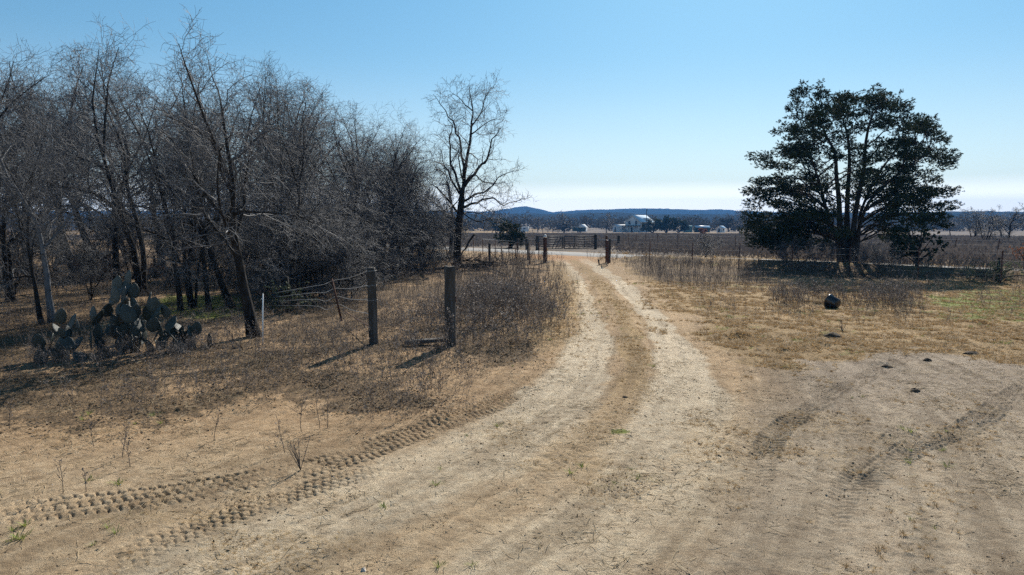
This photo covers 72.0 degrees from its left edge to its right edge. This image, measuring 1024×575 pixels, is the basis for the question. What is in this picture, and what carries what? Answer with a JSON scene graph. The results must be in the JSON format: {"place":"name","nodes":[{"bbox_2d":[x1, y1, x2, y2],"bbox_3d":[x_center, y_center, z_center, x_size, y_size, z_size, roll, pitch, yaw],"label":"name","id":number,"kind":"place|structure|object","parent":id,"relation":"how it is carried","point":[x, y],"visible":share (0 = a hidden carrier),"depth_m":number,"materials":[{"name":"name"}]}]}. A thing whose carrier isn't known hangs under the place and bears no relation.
{"place":"outdoors","nodes":[
{"label":"outdoors","id":0,"kind":"place"},
{"bbox_2d":[36,206,843,214],"bbox_3d":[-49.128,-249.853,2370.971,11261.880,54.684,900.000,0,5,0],"label":"hills","id":1,"kind":"structure","parent":0,"point":[522,210],"depth_m":2280.36,"materials":[{"name":"green plant"}]},
{"bbox_2d":[0,224,1023,574],"bbox_3d":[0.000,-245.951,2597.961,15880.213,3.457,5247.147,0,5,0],"label":"ground","id":2,"kind":"structure","parent":0,"point":[858,530],"depth_m":7.88,"materials":[{"name":"beige soil"}]},
{"bbox_2d":[0,235,52,294],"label":"bare shrub","id":3,"kind":"object","parent":2,"relation":"on","point":[20,256],"visible":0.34,"depth_m":24.06,"materials":[{"name":"brown plant"}]},
{"bbox_2d":[0,34,72,237],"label":"bare tree","id":4,"kind":"object","parent":2,"relation":"on","point":[13,103],"visible":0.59,"depth_m":19.55,"materials":[{"name":"grey plant"}]},
{"bbox_2d":[0,215,72,283],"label":"bare shrub","id":5,"kind":"object","parent":2,"relation":"on","point":[8,231],"visible":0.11,"depth_m":29.37,"materials":[{"name":"brown plant"}]},
{"bbox_2d":[0,95,77,324],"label":"bare tree","id":6,"kind":"object","parent":2,"relation":"on","point":[27,242],"visible":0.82,"depth_m":17.55,"materials":[{"name":"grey plant"}]},
{"bbox_2d":[0,38,105,277],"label":"bare tree","id":7,"kind":"object","parent":2,"relation":"on","point":[50,143],"visible":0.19,"depth_m":30.95,"materials":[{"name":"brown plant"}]},
{"bbox_2d":[0,49,115,301],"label":"bare tree","id":8,"kind":"object","parent":2,"relation":"on","point":[9,260],"visible":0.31,"depth_m":22.23,"materials":[{"name":"grey plant"}]},
{"bbox_2d":[0,63,115,279],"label":"bare tree","id":9,"kind":"object","parent":2,"relation":"on","point":[49,140],"visible":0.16,"depth_m":31.65,"materials":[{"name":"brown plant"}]},
{"bbox_2d":[0,75,130,322],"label":"bare tree","id":10,"kind":"object","parent":2,"relation":"on","point":[46,273],"visible":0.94,"depth_m":17.43,"materials":[{"name":"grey plant"}]},
{"bbox_2d":[7,216,124,288],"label":"bare shrub","id":11,"kind":"object","parent":2,"relation":"on","point":[56,268],"visible":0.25,"depth_m":26.75,"materials":[{"name":"brown plant"}]},
{"bbox_2d":[0,40,144,249],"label":"bare tree","id":12,"kind":"object","parent":2,"relation":"on","point":[67,117],"visible":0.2,"depth_m":33.95,"materials":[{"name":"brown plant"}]},
{"bbox_2d":[13,62,163,260],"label":"bare tree","id":13,"kind":"object","parent":2,"relation":"on","point":[87,147],"visible":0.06,"depth_m":41.20,"materials":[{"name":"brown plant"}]},
{"bbox_2d":[46,235,137,299],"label":"bare shrub","id":14,"kind":"object","parent":2,"relation":"on","point":[85,275],"visible":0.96,"depth_m":22.45,"materials":[{"name":"brown plant"}]},
{"bbox_2d":[74,252,111,281],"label":"bare shrub","id":15,"kind":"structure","parent":2,"relation":"on","point":[107,257],"depth_m":30.79,"materials":[{"name":"plant"}]},
{"bbox_2d":[51,211,137,278],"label":"bare shrub","id":16,"kind":"object","parent":2,"relation":"on","point":[92,230],"visible":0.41,"depth_m":30.23,"materials":[{"name":"brown plant"}]},
{"bbox_2d":[0,14,209,295],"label":"bare tree","id":17,"kind":"object","parent":2,"relation":"on","point":[138,273],"visible":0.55,"depth_m":23.56,"materials":[{"name":"brown plant"}]},
{"bbox_2d":[31,270,185,363],"bbox_3d":[-7.915,0.612,13.608,2.099,1.785,2.135,3,6,28],"label":"prickly pear","id":18,"kind":"object","parent":2,"relation":"on","point":[125,318],"visible":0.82,"depth_m":13.82,"materials":[{"name":"green plant"}]},
{"bbox_2d":[13,39,207,282],"bbox_3d":[-15.731,-4.778,27.142,5.898,9.862,7.247,5,7,41],"label":"bare tree","id":19,"kind":"object","parent":2,"relation":"on","point":[115,245],"visible":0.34,"depth_m":27.57,"materials":[{"name":"grey plant"}]},
{"bbox_2d":[64,208,179,277],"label":"bare shrub","id":20,"kind":"object","parent":2,"relation":"on","point":[137,242],"visible":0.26,"depth_m":32.04,"materials":[{"name":"brown plant"}]},
{"bbox_2d":[23,321,229,375],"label":"dry weeds","id":21,"kind":"object","parent":2,"relation":"on","point":[33,348],"visible":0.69,"depth_m":12.95,"materials":[{"name":"brown plant"}]},
{"bbox_2d":[71,51,212,273],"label":"bare tree","id":22,"kind":"object","parent":2,"relation":"on","point":[146,141],"visible":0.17,"depth_m":34.73,"materials":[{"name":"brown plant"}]},
{"bbox_2d":[90,60,221,310],"bbox_3d":[-9.814,-2.650,19.330,3.310,7.167,3.701,-3,6,-27],"label":"bare tree","id":23,"kind":"object","parent":2,"relation":"on","point":[179,293],"visible":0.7,"depth_m":19.27,"materials":[{"name":"grey plant"}]},
{"bbox_2d":[108,223,223,289],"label":"bare shrub","id":24,"kind":"object","parent":2,"relation":"on","point":[163,257],"visible":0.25,"depth_m":26.68,"materials":[{"name":"brown plant"}]},
{"bbox_2d":[103,72,267,269],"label":"bare tree","id":25,"kind":"object","parent":2,"relation":"on","point":[170,131],"visible":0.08,"depth_m":36.93,"materials":[{"name":"grey plant"}]},
{"bbox_2d":[163,322,211,349],"bbox_3d":[-6.663,1.045,14.386,1.076,0.723,0.382,0,5,0],"label":"prickly pear","id":26,"kind":"object","parent":2,"relation":"on","point":[177,328],"visible":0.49,"depth_m":14.31,"materials":[{"name":"green plant"}]},
{"bbox_2d":[86,43,290,307],"bbox_3d":[-9.514,-3.035,20.371,5.373,7.759,4.754,5,7,41],"label":"bare tree","id":27,"kind":"object","parent":2,"relation":"on","point":[224,289],"visible":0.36,"depth_m":20.18,"materials":[{"name":"grey plant"}]},
{"bbox_2d":[142,72,255,310],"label":"bare tree","id":28,"kind":"object","parent":2,"relation":"on","point":[203,261],"visible":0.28,"depth_m":20.33,"materials":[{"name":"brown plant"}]},
{"bbox_2d":[141,63,259,264],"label":"bare tree","id":29,"kind":"object","parent":2,"relation":"on","point":[220,118],"visible":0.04,"depth_m":40.19,"materials":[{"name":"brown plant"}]},
{"bbox_2d":[127,77,289,308],"bbox_3d":[-8.800,-2.669,20.615,4.638,6.951,4.421,-2,6,-24],"label":"bare tree","id":30,"kind":"object","parent":2,"relation":"on","point":[190,296],"visible":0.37,"depth_m":20.41,"materials":[{"name":"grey plant"}]},
{"bbox_2d":[181,224,269,284],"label":"bare shrub","id":31,"kind":"object","parent":2,"relation":"on","point":[219,249],"visible":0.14,"depth_m":27.42,"materials":[{"name":"brown plant"}]},
{"bbox_2d":[108,3,386,337],"bbox_3d":[-5.990,-2.274,15.577,4.803,7.182,4.961,-4,7,-38],"label":"bare tree","id":32,"kind":"object","parent":2,"relation":"on","point":[232,231],"visible":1,"depth_m":15.19,"materials":[{"name":"brown plant"}]},
{"bbox_2d":[212,237,307,304],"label":"bare shrub","id":33,"kind":"object","parent":2,"relation":"on","point":[267,270],"visible":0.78,"depth_m":20.90,"materials":[{"name":"brown plant"}]},
{"bbox_2d":[191,212,339,296],"bbox_3d":[-8.530,-0.809,23.831,4.414,3.635,4.610,-4,7,-39],"label":"bare shrub","id":34,"kind":"object","parent":2,"relation":"on","point":[259,254],"visible":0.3,"depth_m":23.61,"materials":[{"name":"brown plant"}]},
{"bbox_2d":[202,201,330,289],"bbox_3d":[-9.343,-1.209,26.182,5.208,4.107,4.987,0,6,4],"label":"bare shrub","id":35,"kind":"object","parent":2,"relation":"on","point":[232,264],"visible":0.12,"depth_m":25.93,"materials":[{"name":"brown plant"}]},
{"bbox_2d":[176,51,367,269],"bbox_3d":[-11.333,-5.601,32.670,9.033,10.596,8.612,2,6,24],"label":"bare tree","id":36,"kind":"object","parent":2,"relation":"on","point":[266,91],"visible":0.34,"depth_m":32.64,"materials":[{"name":"grey plant"}]},
{"bbox_2d":[188,77,372,219],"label":"bare tree","id":37,"kind":"object","parent":2,"relation":"on","point":[314,135],"visible":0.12,"depth_m":36.65,"materials":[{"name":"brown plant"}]},
{"bbox_2d":[240,221,333,292],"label":"bare shrub","id":38,"kind":"object","parent":2,"relation":"on","point":[288,257],"visible":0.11,"depth_m":24.09,"materials":[{"name":"brown plant"}]},
{"bbox_2d":[215,81,362,259],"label":"bare tree","id":39,"kind":"object","parent":2,"relation":"on","point":[267,132],"visible":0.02,"depth_m":41.21,"materials":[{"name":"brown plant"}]},
{"bbox_2d":[210,77,370,277],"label":"bare tree","id":40,"kind":"object","parent":2,"relation":"on","point":[310,162],"visible":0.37,"depth_m":25.43,"materials":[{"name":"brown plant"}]},
{"bbox_2d":[263,276,317,312],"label":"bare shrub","id":41,"kind":"object","parent":2,"relation":"on","point":[287,286],"visible":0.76,"depth_m":20.05,"materials":[{"name":"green plant"}]},
{"bbox_2d":[0,248,582,293],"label":"dry weeds","id":42,"kind":"object","parent":2,"relation":"on","point":[521,258],"visible":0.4,"depth_m":29.57,"materials":[{"name":"brown plant"}]},
{"bbox_2d":[207,66,386,298],"bbox_3d":[-6.707,-3.148,22.512,5.235,7.407,5.491,0,6,-3],"label":"bare tree","id":43,"kind":"object","parent":2,"relation":"on","point":[299,194],"visible":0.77,"depth_m":21.88,"materials":[{"name":"brown plant"}]},
{"bbox_2d":[0,270,596,436],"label":"dry weeds","id":44,"kind":"object","parent":2,"relation":"on","point":[500,293],"visible":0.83,"depth_m":14.87,"materials":[{"name":"brown plant"}]},
{"bbox_2d":[243,201,371,290],"bbox_3d":[-7.549,-1.176,26.028,5.010,4.126,5.232,-1,6,-10],"label":"bare shrub","id":45,"kind":"object","parent":2,"relation":"on","point":[318,217],"visible":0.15,"depth_m":25.30,"materials":[{"name":"brown plant"}]},
{"bbox_2d":[242,222,376,302],"bbox_3d":[-6.409,-0.616,22.910,3.838,3.161,4.009,-4,7,-34],"label":"bare shrub","id":46,"kind":"object","parent":2,"relation":"on","point":[311,265],"visible":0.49,"depth_m":22.66,"materials":[{"name":"brown plant"}]},
{"bbox_2d":[225,81,405,213],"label":"bare tree","id":47,"kind":"object","parent":2,"relation":"on","point":[308,145],"visible":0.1,"depth_m":35.96,"materials":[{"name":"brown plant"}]},
{"bbox_2d":[267,217,375,296],"bbox_3d":[-6.615,-0.934,23.629,3.724,2.994,3.548,0,6,4],"label":"bare shrub","id":48,"kind":"object","parent":2,"relation":"on","point":[309,258],"visible":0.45,"depth_m":23.02,"materials":[{"name":"brown plant"}]},
{"bbox_2d":[273,267,377,344],"bbox_3d":[-4.258,0.315,17.345,1.283,2.027,6.606,-4,7,-35],"label":"wire fence","id":49,"kind":"object","parent":2,"relation":"on","point":[372,304],"visible":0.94,"depth_m":14.38,"materials":[{"name":"brown wood"}]},
{"bbox_2d":[283,216,407,296],"bbox_3d":[-5.609,-0.810,24.284,4.098,3.375,4.280,0,5,-2],"label":"bare shrub","id":50,"kind":"object","parent":2,"relation":"on","point":[362,243],"visible":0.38,"depth_m":23.83,"materials":[{"name":"brown plant"}]},
{"bbox_2d":[305,236,403,302],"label":"bare shrub","id":51,"kind":"object","parent":2,"relation":"on","point":[347,266],"visible":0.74,"depth_m":22.52,"materials":[{"name":"brown plant"}]},
{"bbox_2d":[276,99,437,270],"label":"bare tree","id":52,"kind":"object","parent":2,"relation":"on","point":[338,146],"visible":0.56,"depth_m":29.62,"materials":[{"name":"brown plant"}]},
{"bbox_2d":[316,103,400,208],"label":"bare tree","id":53,"kind":"object","parent":2,"relation":"on","point":[379,125],"visible":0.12,"depth_m":42.89,"materials":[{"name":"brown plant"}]},
{"bbox_2d":[317,205,420,280],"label":"bare shrub","id":54,"kind":"object","parent":2,"relation":"on","point":[394,222],"visible":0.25,"depth_m":29.01,"materials":[{"name":"brown plant"}]},
{"bbox_2d":[313,199,428,279],"bbox_3d":[-7.067,-1.857,32.767,5.571,4.393,5.334,-2,6,-21],"label":"bare shrub","id":55,"kind":"object","parent":2,"relation":"on","point":[386,240],"visible":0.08,"depth_m":31.99,"materials":[{"name":"brown plant"}]},
{"bbox_2d":[326,116,430,211],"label":"bare tree","id":56,"kind":"object","parent":2,"relation":"on","point":[375,141],"visible":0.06,"depth_m":45.44,"materials":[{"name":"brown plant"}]},
{"bbox_2d":[316,100,442,221],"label":"bare tree","id":57,"kind":"object","parent":2,"relation":"on","point":[347,118],"visible":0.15,"depth_m":40.59,"materials":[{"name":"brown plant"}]},
{"bbox_2d":[324,202,435,282],"bbox_3d":[-5.846,-1.723,29.102,4.731,3.803,4.508,-2,6,-20],"label":"bare shrub","id":58,"kind":"object","parent":2,"relation":"on","point":[401,241],"visible":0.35,"depth_m":28.62,"materials":[{"name":"brown plant"}]},
{"bbox_2d":[0,300,763,456],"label":"leaf litter","id":59,"kind":"object","parent":2,"relation":"on","point":[198,393],"visible":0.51,"depth_m":12.47,"materials":[{"name":"brown plant"}]},
{"bbox_2d":[338,202,428,274],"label":"bare shrub","id":60,"kind":"object","parent":2,"relation":"on","point":[393,235],"visible":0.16,"depth_m":33.41,"materials":[{"name":"brown plant"}]},
{"bbox_2d":[336,101,441,263],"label":"bare tree","id":61,"kind":"object","parent":2,"relation":"on","point":[394,160],"visible":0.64,"depth_m":33.85,"materials":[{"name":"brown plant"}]},
{"bbox_2d":[339,121,443,262],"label":"bare tree","id":62,"kind":"object","parent":2,"relation":"on","point":[399,164],"visible":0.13,"depth_m":41.05,"materials":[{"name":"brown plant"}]},
{"bbox_2d":[343,125,441,268],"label":"bare tree","id":63,"kind":"object","parent":2,"relation":"on","point":[398,173],"visible":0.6,"depth_m":34.19,"materials":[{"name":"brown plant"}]},
{"bbox_2d":[349,132,455,253],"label":"bare tree","id":64,"kind":"object","parent":2,"relation":"on","point":[388,150],"visible":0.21,"depth_m":41.38,"materials":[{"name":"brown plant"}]},
{"bbox_2d":[367,211,447,274],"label":"bare shrub","id":65,"kind":"object","parent":2,"relation":"on","point":[416,244],"visible":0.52,"depth_m":32.91,"materials":[{"name":"brown plant"}]},
{"bbox_2d":[369,155,456,267],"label":"bare tree","id":66,"kind":"object","parent":2,"relation":"on","point":[433,212],"visible":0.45,"depth_m":35.03,"materials":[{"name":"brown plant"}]},
{"bbox_2d":[381,216,464,274],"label":"bare shrub","id":67,"kind":"object","parent":2,"relation":"on","point":[438,253],"visible":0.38,"depth_m":33.99,"materials":[{"name":"brown plant"}]},
{"bbox_2d":[394,205,471,266],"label":"bare shrub","id":68,"kind":"object","parent":2,"relation":"on","point":[454,219],"visible":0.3,"depth_m":38.56,"materials":[{"name":"brown plant"}]},
{"bbox_2d":[444,266,455,346],"bbox_3d":[-1.258,0.494,14.345,0.230,1.880,0.205,-1,6,-14],"label":"fence post","id":69,"kind":"object","parent":2,"relation":"on","point":[449,288],"visible":0.68,"depth_m":14.23,"materials":[{"name":"brown wood"}]},
{"bbox_2d":[426,153,493,254],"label":"bare tree","id":70,"kind":"object","parent":2,"relation":"on","point":[449,188],"visible":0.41,"depth_m":52.10,"materials":[{"name":"brown plant"}]},
{"bbox_2d":[408,67,536,265],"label":"bare tree","id":71,"kind":"object","parent":2,"relation":"on","point":[459,210],"visible":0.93,"depth_m":38.57,"materials":[{"name":"brown plant"}]},
{"bbox_2d":[430,243,545,269],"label":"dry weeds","id":72,"kind":"object","parent":2,"relation":"on","point":[473,261],"visible":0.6,"depth_m":35.97,"materials":[{"name":"plant"}]},
{"bbox_2d":[446,235,546,262],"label":"wire fence","id":73,"kind":"object","parent":2,"relation":"on","point":[544,245],"visible":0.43,"depth_m":45.40,"materials":[{"name":"metal"}]},
{"bbox_2d":[493,220,527,247],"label":"vine bush","id":74,"kind":"object","parent":2,"relation":"on","point":[515,233],"visible":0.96,"depth_m":65.55,"materials":[{"name":"green plant"}]},
{"bbox_2d":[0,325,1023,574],"bbox_3d":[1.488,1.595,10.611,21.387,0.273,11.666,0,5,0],"label":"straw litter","id":75,"kind":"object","parent":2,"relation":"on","point":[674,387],"visible":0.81,"depth_m":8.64,"materials":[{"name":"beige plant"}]},
{"bbox_2d":[0,211,1023,230],"bbox_3d":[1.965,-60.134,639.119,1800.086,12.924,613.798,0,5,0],"label":"distant woods","id":76,"kind":"object","parent":2,"relation":"on","point":[550,224],"visible":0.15,"depth_m":357.30,"materials":[{"name":"plant"}]},
{"bbox_2d":[0,332,1023,573],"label":"soil crumbs","id":77,"kind":"object","parent":2,"relation":"on","point":[523,445],"visible":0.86,"depth_m":8.04,"materials":[{"name":"brown soil"}]},
{"bbox_2d":[1,281,1023,568],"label":"green grass","id":78,"kind":"structure","parent":2,"relation":"on","point":[549,339],"depth_m":13.56,"materials":[{"name":"green plant"}]},
{"bbox_2d":[8,232,1023,266],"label":"field weeds","id":79,"kind":"object","parent":2,"relation":"on","point":[979,247],"visible":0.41,"depth_m":61.65,"materials":[{"name":"brown plant"}]},
{"bbox_2d":[594,234,596,248],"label":"fence post","id":80,"kind":"object","parent":2,"relation":"on","point":[595,241],"visible":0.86,"depth_m":62.95,"materials":[{"name":"brown wood"}]},
{"bbox_2d":[563,236,593,248],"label":"field gate","id":81,"kind":"structure","parent":80,"relation":"attached to","point":[584,243],"depth_m":62.25,"materials":[{"name":"metal"}]},
{"bbox_2d":[621,215,652,231],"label":"farmhouse","id":82,"kind":"object","parent":2,"relation":"on","point":[633,223],"visible":0.73,"depth_m":316.88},
{"bbox_2d":[640,218,665,232],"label":"evergreen oak","id":83,"kind":"object","parent":2,"relation":"on","point":[648,228],"visible":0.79,"depth_m":300.52,"materials":[{"name":"green plant"}]},
{"bbox_2d":[653,215,677,232],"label":"evergreen oak","id":84,"kind":"object","parent":2,"relation":"on","point":[665,221],"visible":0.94,"depth_m":297.32,"materials":[{"name":"green plant"}]},
{"bbox_2d":[690,231,724,257],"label":"bare shrub","id":85,"kind":"object","parent":2,"relation":"on","point":[702,246],"visible":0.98,"depth_m":48.04,"materials":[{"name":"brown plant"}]},
{"bbox_2d":[775,239,797,269],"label":"bare shrub","id":86,"kind":"object","parent":2,"relation":"on","point":[783,252],"visible":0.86,"depth_m":35.40,"materials":[{"name":"brown plant"}]},
{"bbox_2d":[781,235,816,269],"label":"bare shrub","id":87,"kind":"object","parent":2,"relation":"on","point":[797,248],"visible":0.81,"depth_m":35.28,"materials":[{"name":"brown plant"}]},
{"bbox_2d":[586,246,1023,309],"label":"dry weeds","id":88,"kind":"object","parent":2,"relation":"on","point":[713,273],"visible":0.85,"depth_m":32.97,"materials":[{"name":"brown plant"}]},
{"bbox_2d":[801,238,826,268],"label":"bare shrub","id":89,"kind":"object","parent":2,"relation":"on","point":[814,255],"visible":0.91,"depth_m":34.79,"materials":[{"name":"brown plant"}]},
{"bbox_2d":[609,239,1023,282],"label":"wire fence","id":90,"kind":"object","parent":2,"relation":"on","point":[918,257],"visible":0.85,"depth_m":34.16,"materials":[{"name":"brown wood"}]},
{"bbox_2d":[813,240,845,270],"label":"bare shrub","id":91,"kind":"object","parent":2,"relation":"on","point":[831,253],"visible":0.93,"depth_m":34.34,"materials":[{"name":"brown plant"}]},
{"bbox_2d":[824,294,840,308],"bbox_3d":[9.780,0.435,21.486,0.450,0.460,0.406,-3,6,-31],"label":"feed tub","id":92,"kind":"object","parent":2,"relation":"on","point":[831,301],"visible":0.98,"depth_m":21.39,"materials":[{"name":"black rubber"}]},
{"bbox_2d":[655,269,1023,326],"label":"dry weeds","id":93,"kind":"object","parent":2,"relation":"on","point":[936,282],"visible":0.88,"depth_m":21.68,"materials":[{"name":"brown plant"}]},
{"bbox_2d":[737,78,964,262],"bbox_3d":[18.127,-5.946,37.536,11.901,10.460,9.049,0,5,0],"label":"oak tree","id":94,"kind":"object","parent":2,"relation":"on","point":[841,235],"visible":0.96,"depth_m":37.10,"materials":[{"name":"green plant"}]},
{"bbox_2d":[763,273,957,312],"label":"dry weeds","id":95,"kind":"object","parent":2,"relation":"on","point":[899,293],"visible":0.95,"depth_m":22.23,"materials":[{"name":"brown plant"}]},
{"bbox_2d":[849,240,876,275],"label":"bare shrub","id":96,"kind":"object","parent":2,"relation":"on","point":[863,259],"visible":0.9,"depth_m":32.63,"materials":[{"name":"brown plant"}]},
{"bbox_2d":[864,236,906,277],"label":"bare shrub","id":97,"kind":"object","parent":2,"relation":"on","point":[880,259],"visible":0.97,"depth_m":32.08,"materials":[{"name":"brown plant"}]},
{"bbox_2d":[888,210,948,265],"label":"juniper shrub","id":98,"kind":"object","parent":2,"relation":"on","point":[914,248],"visible":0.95,"depth_m":34.15,"materials":[{"name":"green plant"}]},
{"bbox_2d":[955,206,991,236],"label":"bare tree","id":99,"kind":"object","parent":2,"relation":"on","point":[971,227],"visible":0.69,"depth_m":109.23,"materials":[{"name":"grey plant"}]},
{"bbox_2d":[970,210,1009,239],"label":"bare tree","id":100,"kind":"object","parent":2,"relation":"on","point":[989,225],"visible":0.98,"depth_m":75.43,"materials":[{"name":"grey plant"}]},
{"bbox_2d":[965,257,1023,282],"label":"leafy shrub","id":101,"kind":"object","parent":2,"relation":"on","point":[996,270],"visible":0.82,"depth_m":29.24,"materials":[{"name":"green plant"}]},
{"bbox_2d":[994,202,1023,238],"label":"bare tree","id":102,"kind":"object","parent":2,"relation":"on","point":[1010,227],"visible":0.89,"depth_m":94.34,"materials":[{"name":"grey plant"}]},
{"bbox_2d":[0,0,1023,212],"label":"sky","id":103,"kind":"structure","parent":0,"point":[612,104],"materials":[{"name":"blue"}]},
{"bbox_2d":[2,272,1023,574],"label":"dry grass","id":104,"kind":"structure","parent":0,"point":[932,344],"depth_m":16.84,"materials":[{"name":"beige plant"}]},
{"bbox_2d":[41,211,1023,223],"bbox_3d":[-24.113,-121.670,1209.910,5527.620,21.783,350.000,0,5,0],"label":"hills","id":105,"kind":"structure","parent":0,"point":[661,216],"depth_m":1186.40,"materials":[{"name":"plant"}]},
{"bbox_2d":[245,240,1022,269],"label":"road","id":106,"kind":"structure","parent":0,"point":[557,253],"depth_m":53.44,"materials":[{"name":"beige soil"}]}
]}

